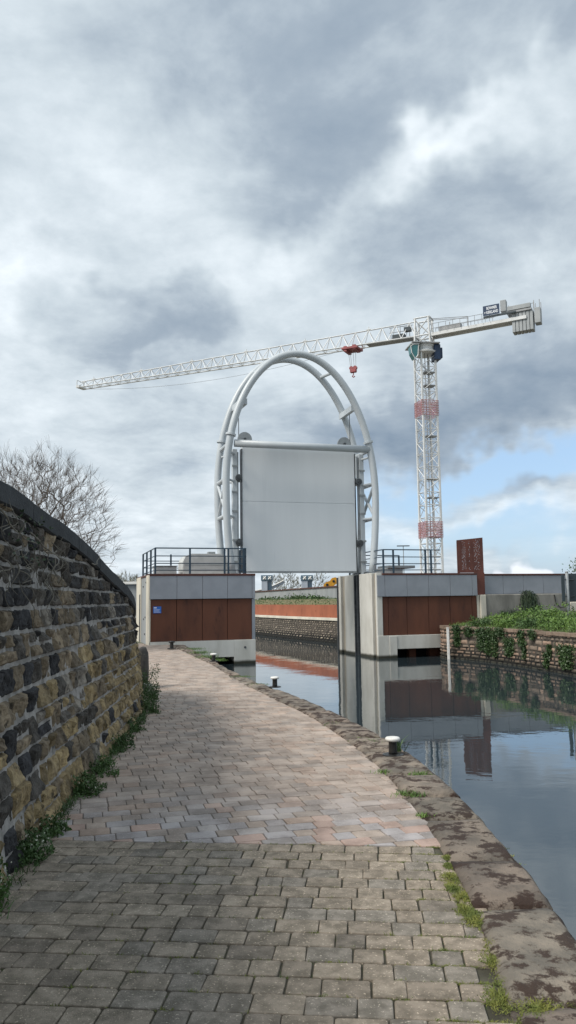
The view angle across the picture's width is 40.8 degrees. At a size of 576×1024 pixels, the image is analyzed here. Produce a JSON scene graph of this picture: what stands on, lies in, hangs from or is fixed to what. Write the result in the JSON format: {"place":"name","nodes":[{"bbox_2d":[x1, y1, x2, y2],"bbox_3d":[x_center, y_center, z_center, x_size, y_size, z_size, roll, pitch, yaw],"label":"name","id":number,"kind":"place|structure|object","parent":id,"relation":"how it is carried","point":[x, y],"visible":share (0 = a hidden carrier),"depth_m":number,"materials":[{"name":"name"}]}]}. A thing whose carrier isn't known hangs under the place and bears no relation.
{"place":"outdoors","nodes":[
{"label":"outdoors","id":0,"kind":"place"},
{"bbox_2d":[37,643,440,848],"bbox_3d":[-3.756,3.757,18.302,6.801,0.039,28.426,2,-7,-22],"label":"towpath","id":1,"kind":"structure","parent":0,"point":[308,749],"depth_m":6.89,"materials":[{"name":"grey stone"}]},
{"bbox_2d":[36,810,71,839],"bbox_3d":[-1.638,2.191,5.389,0.258,0.189,0.294,4,-8,-38],"label":"weed clump","id":2,"kind":"object","parent":1,"relation":"on","point":[57,826],"visible":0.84,"depth_m":5.38,"materials":[{"name":"green plant"}]},
{"bbox_2d":[0,699,151,918],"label":"grass","id":3,"kind":"structure","parent":1,"relation":"on","point":[70,802],"depth_m":5.96,"materials":[{"name":"green plant"}]},
{"bbox_2d":[71,769,107,798],"bbox_3d":[-1.679,2.302,6.529,0.283,0.234,0.391,-1,-6,0],"label":"weed clump","id":4,"kind":"object","parent":1,"relation":"on","point":[83,790],"visible":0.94,"depth_m":6.48,"materials":[{"name":"green plant"}]},
{"bbox_2d":[89,753,119,777],"bbox_3d":[-1.730,2.384,7.307,0.360,0.242,0.440,-1,-6,0],"label":"weed clump","id":5,"kind":"object","parent":1,"relation":"on","point":[103,766],"visible":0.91,"depth_m":7.25,"materials":[{"name":"green plant"}]},
{"bbox_2d":[111,730,135,752],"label":"weed clump","id":6,"kind":"object","parent":1,"relation":"on","point":[121,741],"visible":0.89,"depth_m":8.43,"materials":[{"name":"green plant"}]},
{"bbox_2d":[126,714,146,732],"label":"weed clump","id":7,"kind":"object","parent":1,"relation":"on","point":[136,728],"visible":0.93,"depth_m":9.64,"materials":[{"name":"green plant"}]},
{"bbox_2d":[138,646,148,682],"bbox_3d":[-2.759,2.940,14.563,0.272,0.800,0.420,-1,-6,0],"label":"guard stone","id":8,"kind":"object","parent":1,"relation":"on","point":[144,655],"visible":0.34,"depth_m":14.45,"materials":[{"name":"grey stone"}]},
{"bbox_2d":[140,668,161,714],"bbox_3d":[-2.013,2.585,11.320,0.352,0.758,0.561,2,-7,-20],"label":"weed clump","id":9,"kind":"object","parent":1,"relation":"on","point":[154,698],"visible":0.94,"depth_m":11.26,"materials":[{"name":"green plant"}]},
{"bbox_2d":[142,663,160,700],"bbox_3d":[-2.302,2.768,12.651,0.424,0.703,0.562,-1,-6,0],"label":"weed clump","id":10,"kind":"object","parent":1,"relation":"on","point":[145,680],"visible":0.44,"depth_m":12.66,"materials":[{"name":"green plant"}]},
{"bbox_2d":[167,641,175,648],"bbox_3d":[-3.903,4.458,25.968,0.312,0.260,0.312,-1,-6,0],"label":"mooring bollard","id":11,"kind":"object","parent":1,"relation":"on","point":[171,644],"visible":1,"depth_m":25.90,"materials":[{"name":"black metal"}]},
{"bbox_2d":[0,840,520,1023],"bbox_3d":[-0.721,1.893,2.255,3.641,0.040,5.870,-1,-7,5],"label":"paved path","id":12,"kind":"structure","parent":0,"point":[80,914],"depth_m":3.70,"materials":[{"name":"grey stone"}]},
{"bbox_2d":[0,851,11,915],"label":"weed clump","id":13,"kind":"object","parent":12,"relation":"on","point":[3,888],"visible":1,"depth_m":4.12,"materials":[{"name":"green plant"}]},
{"bbox_2d":[16,826,57,866],"bbox_3d":[-1.640,2.118,4.932,0.324,0.231,0.460,3,-7,-29],"label":"weed clump","id":14,"kind":"object","parent":12,"relation":"on","point":[31,847],"visible":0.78,"depth_m":4.85,"materials":[{"name":"green plant"}]},
{"bbox_2d":[46,841,574,1023],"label":"grass","id":15,"kind":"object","parent":12,"relation":"on","point":[458,983],"visible":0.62,"depth_m":3.53,"materials":[{"name":"green plant"}]},
{"bbox_2d":[439,853,562,1023],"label":"moss","id":16,"kind":"object","parent":12,"relation":"on","point":[468,910],"visible":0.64,"depth_m":3.41,"materials":[{"name":"green plant"}]},
{"bbox_2d":[0,0,575,589],"label":"sky","id":17,"kind":"structure","parent":0,"point":[181,181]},
{"bbox_2d":[255,597,336,604],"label":"grass bank","id":18,"kind":"structure","parent":0,"point":[286,602],"depth_m":56.45,"materials":[{"name":"green plant"}]},
{"bbox_2d":[263,594,288,599],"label":"bush","id":19,"kind":"object","parent":18,"relation":"on","point":[280,598],"visible":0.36,"depth_m":78.25,"materials":[{"name":"green plant"}]},
{"bbox_2d":[255,586,336,599],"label":"parapet wall","id":20,"kind":"structure","parent":18,"relation":"on","point":[329,591],"depth_m":73.02,"materials":[{"name":"grey concrete"}]},
{"bbox_2d":[292,593,314,598],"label":"bush","id":21,"kind":"object","parent":18,"relation":"on","point":[297,596],"visible":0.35,"depth_m":68.29,"materials":[{"name":"green plant"}]},
{"bbox_2d":[306,594,328,598],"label":"bush","id":22,"kind":"object","parent":18,"relation":"on","point":[317,596],"visible":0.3,"depth_m":64.29,"materials":[{"name":"green plant"}]},
{"bbox_2d":[217,634,575,939],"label":"canal water","id":23,"kind":"structure","parent":0,"point":[492,746],"depth_m":14.91,"materials":[{"name":"grey liquid"}]},
{"bbox_2d":[446,627,449,658],"bbox_3d":[6.322,5.523,30.467,0.110,1.950,0.110,-1,-6,0],"label":"depth post","id":24,"kind":"object","parent":23,"relation":"in","point":[448,645],"visible":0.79,"depth_m":30.46,"materials":[{"name":"white paint"}]},
{"bbox_2d":[460,611,575,632],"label":"embankment","id":25,"kind":"structure","parent":0,"point":[525,626],"depth_m":29.58,"materials":[{"name":"plant"}]},
{"bbox_2d":[468,615,496,626],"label":"bush","id":26,"kind":"object","parent":25,"relation":"on","point":[485,621],"visible":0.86,"depth_m":30.27,"materials":[{"name":"green plant"}]},
{"bbox_2d":[493,618,518,627],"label":"bush","id":27,"kind":"object","parent":25,"relation":"on","point":[508,622],"visible":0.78,"depth_m":28.86,"materials":[{"name":"green plant"}]},
{"bbox_2d":[490,608,525,623],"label":"bush","id":28,"kind":"object","parent":25,"relation":"on","point":[505,617],"visible":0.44,"depth_m":29.74,"materials":[{"name":"green plant"}]},
{"bbox_2d":[449,610,574,632],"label":"grass","id":29,"kind":"structure","parent":25,"relation":"on","point":[516,627],"depth_m":29.30,"materials":[{"name":"green plant"}]},
{"bbox_2d":[509,607,520,613],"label":"spiky plant","id":30,"kind":"object","parent":29,"relation":"on","point":[513,611],"visible":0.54,"depth_m":32.74,"materials":[{"name":"green plant"}]},
{"bbox_2d":[513,617,562,628],"bbox_3d":[8.957,3.960,27.608,1.834,0.486,1.307,-1,-6,0],"label":"bush","id":31,"kind":"object","parent":25,"relation":"on","point":[528,623],"visible":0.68,"depth_m":27.50,"materials":[{"name":"green plant"}]},
{"bbox_2d":[515,603,561,623],"bbox_3d":[9.275,3.770,28.573,1.615,0.819,1.885,-4,-7,25],"label":"bush","id":32,"kind":"object","parent":25,"relation":"on","point":[536,615],"visible":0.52,"depth_m":28.49,"materials":[{"name":"green plant"}]},
{"bbox_2d":[536,614,575,628],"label":"bush","id":33,"kind":"object","parent":25,"relation":"on","point":[558,619],"visible":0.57,"depth_m":25.92,"materials":[{"name":"green plant"}]},
{"bbox_2d":[541,602,575,623],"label":"bush","id":34,"kind":"object","parent":25,"relation":"on","point":[554,611],"visible":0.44,"depth_m":27.02,"materials":[{"name":"green plant"}]},
{"bbox_2d":[545,615,575,631],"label":"bush","id":35,"kind":"object","parent":25,"relation":"on","point":[569,622],"visible":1,"depth_m":24.59,"materials":[{"name":"green plant"}]},
{"bbox_2d":[561,571,575,614],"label":"sign post","id":36,"kind":"object","parent":25,"relation":"on","point":[570,579],"visible":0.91,"depth_m":27.85,"materials":[{"name":"grey metal"}]},
{"bbox_3d":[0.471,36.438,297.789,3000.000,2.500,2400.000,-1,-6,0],"label":"ground","id":37,"kind":"structure","parent":0,"visible":0},
{"bbox_2d":[0,435,125,567],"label":"bare tree","id":38,"kind":"object","parent":37,"relation":"on","point":[50,490],"visible":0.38,"depth_m":25.98,"materials":[{"name":"brown plant"}]},
{"bbox_2d":[0,480,144,885],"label":"stone wall","id":39,"kind":"structure","parent":37,"relation":"on","point":[71,684],"depth_m":6.37,"materials":[{"name":"stone"}]},
{"bbox_2d":[0,500,99,642],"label":"creeper","id":40,"kind":"object","parent":39,"relation":"attached to","point":[31,545],"visible":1,"depth_m":5.76,"materials":[{"name":"green plant"}]},
{"bbox_2d":[116,573,131,581],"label":"bare tree","id":41,"kind":"object","parent":37,"relation":"on","point":[123,579],"visible":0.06,"depth_m":127.77,"materials":[{"name":"plant"}]},
{"bbox_2d":[118,570,137,581],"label":"bare tree","id":42,"kind":"object","parent":37,"relation":"on","point":[133,579],"visible":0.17,"depth_m":134.77,"materials":[{"name":"plant"}]},
{"bbox_2d":[124,582,136,617],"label":"building","id":43,"kind":"structure","parent":37,"relation":"on","point":[132,586],"depth_m":79.60,"materials":[{"name":"white paint"}]},
{"bbox_2d":[136,574,255,663],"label":"gate house","id":44,"kind":"structure","parent":37,"relation":"on","point":[212,612],"depth_m":29.45,"materials":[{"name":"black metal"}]},
{"bbox_2d":[153,606,160,612],"bbox_3d":[-4.887,3.658,28.903,0.300,0.250,0.022,1,-7,-17],"label":"notice sign","id":45,"kind":"object","parent":44,"relation":"attached to","point":[156,609],"visible":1,"depth_m":28.89,"materials":[{"name":"blue metal"}]},
{"bbox_2d":[144,554,178,574],"bbox_3d":[-4.625,2.340,33.632,3.235,0.989,0.060,1,-7,-17],"label":"railing","id":46,"kind":"object","parent":44,"relation":"on","point":[170,561],"visible":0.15,"depth_m":33.50,"materials":[{"name":"grey metal"}]},
{"bbox_2d":[152,566,177,573],"bbox_3d":[-5.017,2.400,31.505,0.930,0.399,0.880,1,-7,-17],"label":"control cabinet","id":47,"kind":"object","parent":44,"relation":"on","point":[166,568],"visible":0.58,"depth_m":31.13,"materials":[{"name":"grey metal"}]},
{"bbox_2d":[142,547,245,575],"bbox_3d":[-3.913,2.098,31.642,3.600,1.003,4.110,1,-7,-17],"label":"railing","id":48,"kind":"object","parent":44,"relation":"on","point":[224,563],"visible":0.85,"depth_m":29.96,"materials":[{"name":"grey metal"}]},
{"bbox_2d":[178,552,226,573],"bbox_3d":[-3.534,2.157,32.145,1.950,0.989,1.400,1,-7,-17],"label":"machinery housing","id":49,"kind":"object","parent":44,"relation":"on","point":[184,559],"visible":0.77,"depth_m":31.54,"materials":[{"name":"metal"}]},
{"bbox_2d":[214,350,378,574],"bbox_3d":[0.364,-2.190,33.298,6.859,9.789,2.247,1,-7,-17],"label":"arch frame","id":50,"kind":"object","parent":44,"relation":"on","point":[238,403],"visible":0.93,"depth_m":32.95,"materials":[{"name":"white metal"}]},
{"bbox_2d":[235,415,363,572],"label":"flood gate","id":51,"kind":"structure","parent":50,"relation":"attached to","point":[297,511],"depth_m":32.95,"materials":[{"name":"metal"}]},
{"bbox_2d":[134,615,337,642],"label":"canal wall","id":52,"kind":"structure","parent":37,"relation":"on","point":[321,629],"depth_m":47.42,"materials":[{"name":"stone"}]},
{"bbox_2d":[255,605,336,617],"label":"corten fence","id":53,"kind":"object","parent":52,"relation":"on","point":[327,611],"visible":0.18,"depth_m":48.57,"materials":[{"name":"orange metal"}]},
{"bbox_2d":[261,575,272,590],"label":"roof pod","id":54,"kind":"object","parent":37,"relation":"on","point":[266,580],"visible":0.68,"depth_m":141.44,"materials":[{"name":"metal"}]},
{"bbox_2d":[268,581,271,589],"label":"window","id":55,"kind":"structure","parent":54,"relation":"in","point":[269,582],"depth_m":141.58,"materials":[{"name":"glass"}]},
{"bbox_2d":[272,574,285,589],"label":"bare tree","id":56,"kind":"object","parent":37,"relation":"on","point":[279,578],"visible":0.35,"depth_m":185.03,"materials":[{"name":"grey plant"}]},
{"bbox_2d":[273,573,296,589],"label":"bare tree","id":57,"kind":"object","parent":37,"relation":"on","point":[287,580],"visible":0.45,"depth_m":189.22,"materials":[{"name":"plant"}]},
{"bbox_2d":[286,575,300,588],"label":"bare tree","id":58,"kind":"object","parent":37,"relation":"on","point":[296,583],"visible":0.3,"depth_m":194.01,"materials":[{"name":"plant"}]},
{"bbox_2d":[255,580,335,590],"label":"factory building","id":59,"kind":"structure","parent":37,"relation":"on","point":[277,584],"depth_m":149.12,"materials":[{"name":"white paint"}]},
{"bbox_2d":[301,575,312,587],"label":"roof pod","id":60,"kind":"object","parent":37,"relation":"on","point":[306,581],"visible":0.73,"depth_m":141.43,"materials":[{"name":"metal"}]},
{"bbox_2d":[76,300,541,572],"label":"tower crane","id":61,"kind":"object","parent":37,"relation":"on","point":[525,318],"visible":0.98,"depth_m":91.49,"materials":[{"name":"grey metal"}]},
{"bbox_2d":[312,573,330,586],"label":"bare tree","id":62,"kind":"object","parent":37,"relation":"on","point":[316,576],"visible":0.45,"depth_m":198.82,"materials":[{"name":"plant"}]},
{"bbox_2d":[323,577,335,585],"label":"excavator","id":63,"kind":"object","parent":37,"relation":"on","point":[332,582],"visible":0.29,"depth_m":75.69,"materials":[{"name":"yellow paint"}]},
{"bbox_2d":[397,545,409,571],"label":"street lamp","id":64,"kind":"object","parent":37,"relation":"on","point":[403,551],"visible":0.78,"depth_m":110.00,"materials":[{"name":"grey metal"}]},
{"bbox_2d":[336,572,479,658],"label":"gate house","id":65,"kind":"structure","parent":37,"relation":"on","point":[386,615],"depth_m":32.21,"materials":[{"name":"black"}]},
{"bbox_2d":[349,555,399,574],"bbox_3d":[3.967,2.507,36.138,2.735,1.003,0.060,1,-7,-17],"label":"railing","id":66,"kind":"object","parent":65,"relation":"on","point":[384,555],"visible":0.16,"depth_m":36.38,"materials":[{"name":"grey metal"}]},
{"bbox_2d":[376,565,414,572],"bbox_3d":[4.749,2.637,34.783,1.550,0.419,1.200,1,-7,-17],"label":"control cabinet","id":67,"kind":"object","parent":65,"relation":"on","point":[388,569],"visible":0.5,"depth_m":34.28,"materials":[{"name":"grey metal"}]},
{"bbox_2d":[350,549,440,573],"bbox_3d":[4.628,2.263,34.064,2.655,1.003,3.780,1,-7,-17],"label":"railing","id":68,"kind":"object","parent":65,"relation":"on","point":[393,563],"visible":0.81,"depth_m":32.34,"materials":[{"name":"grey metal"}]},
{"bbox_2d":[440,625,575,675],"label":"canal wall","id":69,"kind":"structure","parent":37,"relation":"on","point":[467,650],"depth_m":27.05,"materials":[{"name":"stone"}]},
{"bbox_2d":[449,624,462,647],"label":"ivy","id":70,"kind":"object","parent":69,"relation":"attached to","point":[456,633],"visible":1,"depth_m":30.45,"materials":[{"name":"green plant"}]},
{"bbox_2d":[462,625,474,637],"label":"ivy","id":71,"kind":"object","parent":69,"relation":"attached to","point":[467,632],"visible":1,"depth_m":29.93,"materials":[{"name":"green plant"}]},
{"bbox_2d":[473,627,485,651],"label":"ivy","id":72,"kind":"object","parent":69,"relation":"attached to","point":[479,640],"visible":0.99,"depth_m":29.29,"materials":[{"name":"green plant"}]},
{"bbox_2d":[477,626,495,655],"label":"ivy","id":73,"kind":"object","parent":69,"relation":"attached to","point":[486,642],"visible":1,"depth_m":28.83,"materials":[{"name":"green plant"}]},
{"bbox_2d":[490,631,499,657],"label":"ivy","id":74,"kind":"object","parent":69,"relation":"attached to","point":[494,639],"visible":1,"depth_m":28.39,"materials":[{"name":"green plant"}]},
{"bbox_2d":[493,627,506,636],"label":"ivy","id":75,"kind":"object","parent":69,"relation":"attached to","point":[499,633],"visible":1,"depth_m":28.07,"materials":[{"name":"green plant"}]},
{"bbox_2d":[499,635,516,657],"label":"ivy","id":76,"kind":"object","parent":69,"relation":"attached to","point":[508,642],"visible":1,"depth_m":27.51,"materials":[{"name":"green plant"}]},
{"bbox_2d":[514,629,524,647],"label":"ivy","id":77,"kind":"object","parent":69,"relation":"attached to","point":[520,634],"visible":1,"depth_m":26.77,"materials":[{"name":"green plant"}]},
{"bbox_2d":[520,639,526,660],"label":"ivy","id":78,"kind":"object","parent":69,"relation":"attached to","point":[524,650],"visible":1,"depth_m":26.52,"materials":[{"name":"green plant"}]},
{"bbox_2d":[526,629,536,640],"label":"ivy","id":79,"kind":"object","parent":69,"relation":"attached to","point":[531,635],"visible":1,"depth_m":25.96,"materials":[{"name":"green plant"}]},
{"bbox_2d":[540,652,551,668],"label":"ivy","id":80,"kind":"object","parent":69,"relation":"attached to","point":[545,663],"visible":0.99,"depth_m":25.02,"materials":[{"name":"green plant"}]},
{"bbox_2d":[545,644,552,657],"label":"ivy","id":81,"kind":"object","parent":69,"relation":"attached to","point":[549,651],"visible":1,"depth_m":24.86,"materials":[{"name":"green plant"}]},
{"bbox_2d":[550,642,575,670],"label":"ivy","id":82,"kind":"object","parent":69,"relation":"attached to","point":[565,656],"visible":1,"depth_m":23.82,"materials":[{"name":"green plant"}]},
{"bbox_2d":[479,593,566,619],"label":"concrete wall","id":83,"kind":"structure","parent":37,"relation":"on","point":[490,603],"depth_m":33.27,"materials":[{"name":"grey concrete"}]},
{"bbox_2d":[456,538,484,594],"bbox_3d":[7.823,2.327,33.201,1.280,2.480,0.105,1,-7,-17],"label":"rust screen","id":84,"kind":"object","parent":83,"relation":"on","point":[462,547],"visible":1,"depth_m":33.20,"materials":[{"name":"brown metal"}]},
{"bbox_2d":[519,590,540,611],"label":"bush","id":85,"kind":"object","parent":83,"relation":"hanging from","point":[528,599],"visible":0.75,"depth_m":33.36,"materials":[{"name":"green plant"}]},
{"bbox_2d":[484,574,575,601],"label":"parapet wall","id":86,"kind":"structure","parent":37,"relation":"on","point":[517,583],"depth_m":34.05,"materials":[{"name":"concrete"}]},
{"bbox_2d":[562,558,575,573],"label":"leafy tree","id":87,"kind":"object","parent":37,"relation":"on","point":[573,567],"visible":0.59,"depth_m":45.27,"materials":[{"name":"green plant"}]},
{"bbox_2d":[570,602,575,610],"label":"concrete block","id":88,"kind":"structure","parent":37,"relation":"on","point":[573,604],"depth_m":34.17,"materials":[{"name":"grey concrete"}]},
{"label":"quay wall","id":89,"kind":"structure","parent":37,"relation":"on","visible":0},
{"bbox_2d":[169,645,575,1023],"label":"kerb","id":90,"kind":"structure","parent":89,"relation":"on","point":[532,940],"depth_m":4.23,"materials":[{"name":"stone"}]},
{"bbox_2d":[209,653,217,661],"bbox_3d":[-1.951,3.812,20.302,0.250,0.212,0.250,-1,-6,0],"label":"mooring bollard","id":91,"kind":"object","parent":90,"relation":"on","point":[213,657],"visible":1,"depth_m":20.26,"materials":[{"name":"black metal"}]},
{"bbox_2d":[269,676,280,687],"bbox_3d":[-0.240,3.094,14.091,0.225,0.193,0.225,-1,-6,0],"label":"mooring bollard","id":92,"kind":"object","parent":90,"relation":"on","point":[274,681],"visible":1,"depth_m":14.05,"materials":[{"name":"black metal"}]},
{"bbox_2d":[179,647,436,818],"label":"grass","id":93,"kind":"structure","parent":90,"relation":"on","point":[402,793],"depth_m":7.05,"materials":[{"name":"green plant"}]},
{"bbox_2d":[382,736,403,756],"bbox_3d":[1.061,2.368,7.831,0.215,0.185,0.215,-1,-6,0],"label":"mooring bollard","id":94,"kind":"object","parent":90,"relation":"on","point":[392,741],"visible":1,"depth_m":7.79,"materials":[{"name":"black metal"}]},
{"bbox_2d":[397,734,412,751],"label":"seedling","id":95,"kind":"object","parent":90,"relation":"on","point":[399,744],"visible":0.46,"depth_m":7.99,"materials":[{"name":"green plant"}]}
]}

